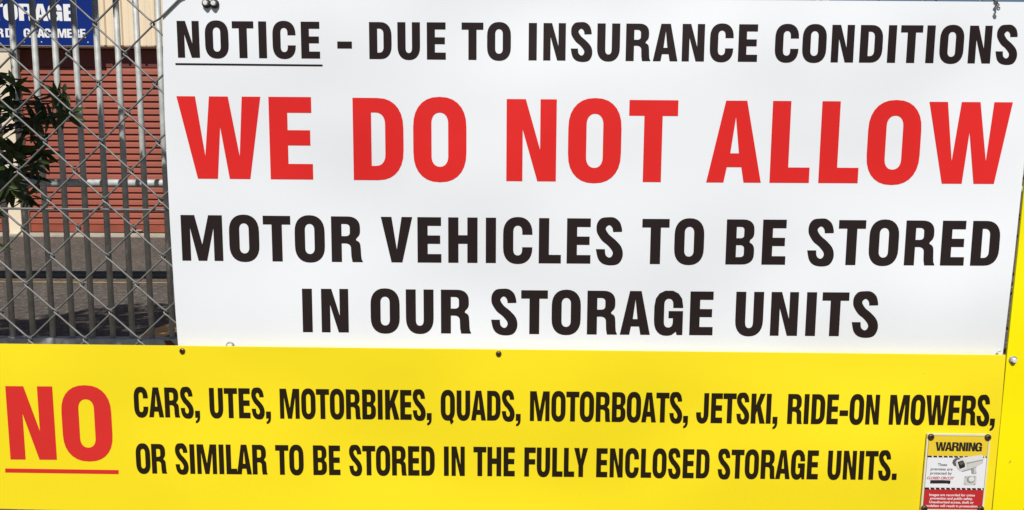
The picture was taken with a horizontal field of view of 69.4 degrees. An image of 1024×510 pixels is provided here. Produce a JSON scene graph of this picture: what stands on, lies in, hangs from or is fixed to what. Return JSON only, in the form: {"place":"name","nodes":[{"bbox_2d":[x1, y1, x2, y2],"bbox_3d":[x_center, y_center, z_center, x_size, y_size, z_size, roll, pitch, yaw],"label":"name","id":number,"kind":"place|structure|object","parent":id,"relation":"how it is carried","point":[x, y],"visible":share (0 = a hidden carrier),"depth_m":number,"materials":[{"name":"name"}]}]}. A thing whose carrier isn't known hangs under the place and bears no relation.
{"place":"outdoors","nodes":[
{"label":"outdoors","id":0,"kind":"place"},
{"bbox_2d":[0,509,34,509],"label":"verge","id":1,"kind":"structure","parent":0,"point":[16,509],"depth_m":2.60,"materials":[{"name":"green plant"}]},
{"bbox_2d":[0,70,85,249],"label":"leafy tree","id":2,"kind":"object","parent":1,"relation":"on","point":[17,151],"visible":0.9,"depth_m":2.08,"materials":[{"name":"green plant"}]},
{"bbox_2d":[0,0,1023,509],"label":"chain link fence","id":3,"kind":"object","parent":1,"relation":"on","point":[74,170],"visible":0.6,"depth_m":1.06,"materials":[{"name":"metal"}]},
{"bbox_2d":[0,344,1005,509],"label":"prohibition sign","id":4,"kind":"object","parent":3,"relation":"attached to","point":[127,427],"visible":1,"depth_m":1.07,"materials":[{"name":"yellow metal"}]},
{"bbox_2d":[920,433,990,509],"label":"warning sign","id":5,"kind":"object","parent":4,"relation":"attached to","point":[955,471],"visible":1,"depth_m":1.07,"materials":[{"name":"white plastic"}]},
{"bbox_2d":[163,0,1023,354],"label":"notice sign","id":6,"kind":"object","parent":3,"relation":"attached to","point":[815,176],"visible":1,"depth_m":1.04,"materials":[{"name":"metal"}]},
{"bbox_2d":[995,0,999,10],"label":"tie wire","id":7,"kind":"object","parent":3,"relation":"attached to","point":[996,3],"visible":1,"depth_m":1.00,"materials":[{"name":"silver metal"}]},
{"bbox_2d":[992,181,1023,509],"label":"yellow board","id":8,"kind":"object","parent":3,"relation":"attached to","point":[1008,492],"visible":1,"depth_m":1.07,"materials":[{"name":"metal"}]},
{"bbox_2d":[0,175,1023,354],"bbox_3d":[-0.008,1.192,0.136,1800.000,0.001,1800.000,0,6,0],"label":"ground","id":9,"kind":"structure","parent":0,"point":[160,295],"depth_m":7.25,"materials":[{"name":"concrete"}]},
{"bbox_2d":[0,232,164,237],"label":"apron","id":10,"kind":"object","parent":9,"relation":"on","point":[52,234],"visible":0.11,"depth_m":12.97,"materials":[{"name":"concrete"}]},
{"bbox_2d":[0,0,164,233],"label":"storage building","id":11,"kind":"structure","parent":9,"relation":"on","point":[148,45],"depth_m":13.17,"materials":[{"name":"beige metal"}]},
{"bbox_2d":[0,133,9,231],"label":"roller door","id":12,"kind":"structure","parent":11,"relation":"in","point":[2,133],"depth_m":13.38,"materials":[{"name":"red metal"}]},
{"bbox_2d":[0,0,93,46],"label":"storage sign","id":13,"kind":"object","parent":11,"relation":"attached to","point":[22,23],"visible":0.59,"depth_m":12.71,"materials":[{"name":"blue metal"}]},
{"bbox_2d":[20,49,164,232],"bbox_3d":[-6.777,-2.006,13.228,3.840,3.240,0.089,0,6,0],"label":"roller door","id":14,"kind":"structure","parent":11,"relation":"in","point":[153,160],"depth_m":13.21,"materials":[{"name":"red metal"}]},
{"bbox_2d":[137,324,176,336],"bbox_3d":[-2.513,0.491,6.107,0.219,0.001,2.012,1,7,6],"label":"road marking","id":15,"kind":"object","parent":9,"relation":"on","point":[162,331],"depth_m":5.46,"materials":[{"name":"paint"}]},
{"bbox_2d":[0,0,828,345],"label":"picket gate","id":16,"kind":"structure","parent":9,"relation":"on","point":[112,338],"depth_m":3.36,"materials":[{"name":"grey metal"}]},
{"bbox_2d":[164,340,174,344],"bbox_3d":[-1.570,0.423,3.413,0.065,0.056,0.004,0,6,0],"label":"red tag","id":17,"kind":"object","parent":16,"relation":"attached to","point":[168,342],"visible":0.35,"depth_m":3.41,"materials":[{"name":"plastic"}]},
{"bbox_2d":[0,281,1012,287],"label":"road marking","id":18,"kind":"object","parent":9,"relation":"on","point":[101,282],"visible":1,"depth_m":7.78,"materials":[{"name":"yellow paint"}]},
{"bbox_2d":[0,179,1022,284],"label":"pipe barrier","id":19,"kind":"object","parent":9,"relation":"on","point":[103,274],"visible":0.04,"depth_m":3.85,"materials":[{"name":"grey metal"}]},
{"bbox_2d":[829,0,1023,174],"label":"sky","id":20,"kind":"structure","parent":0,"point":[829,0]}
]}

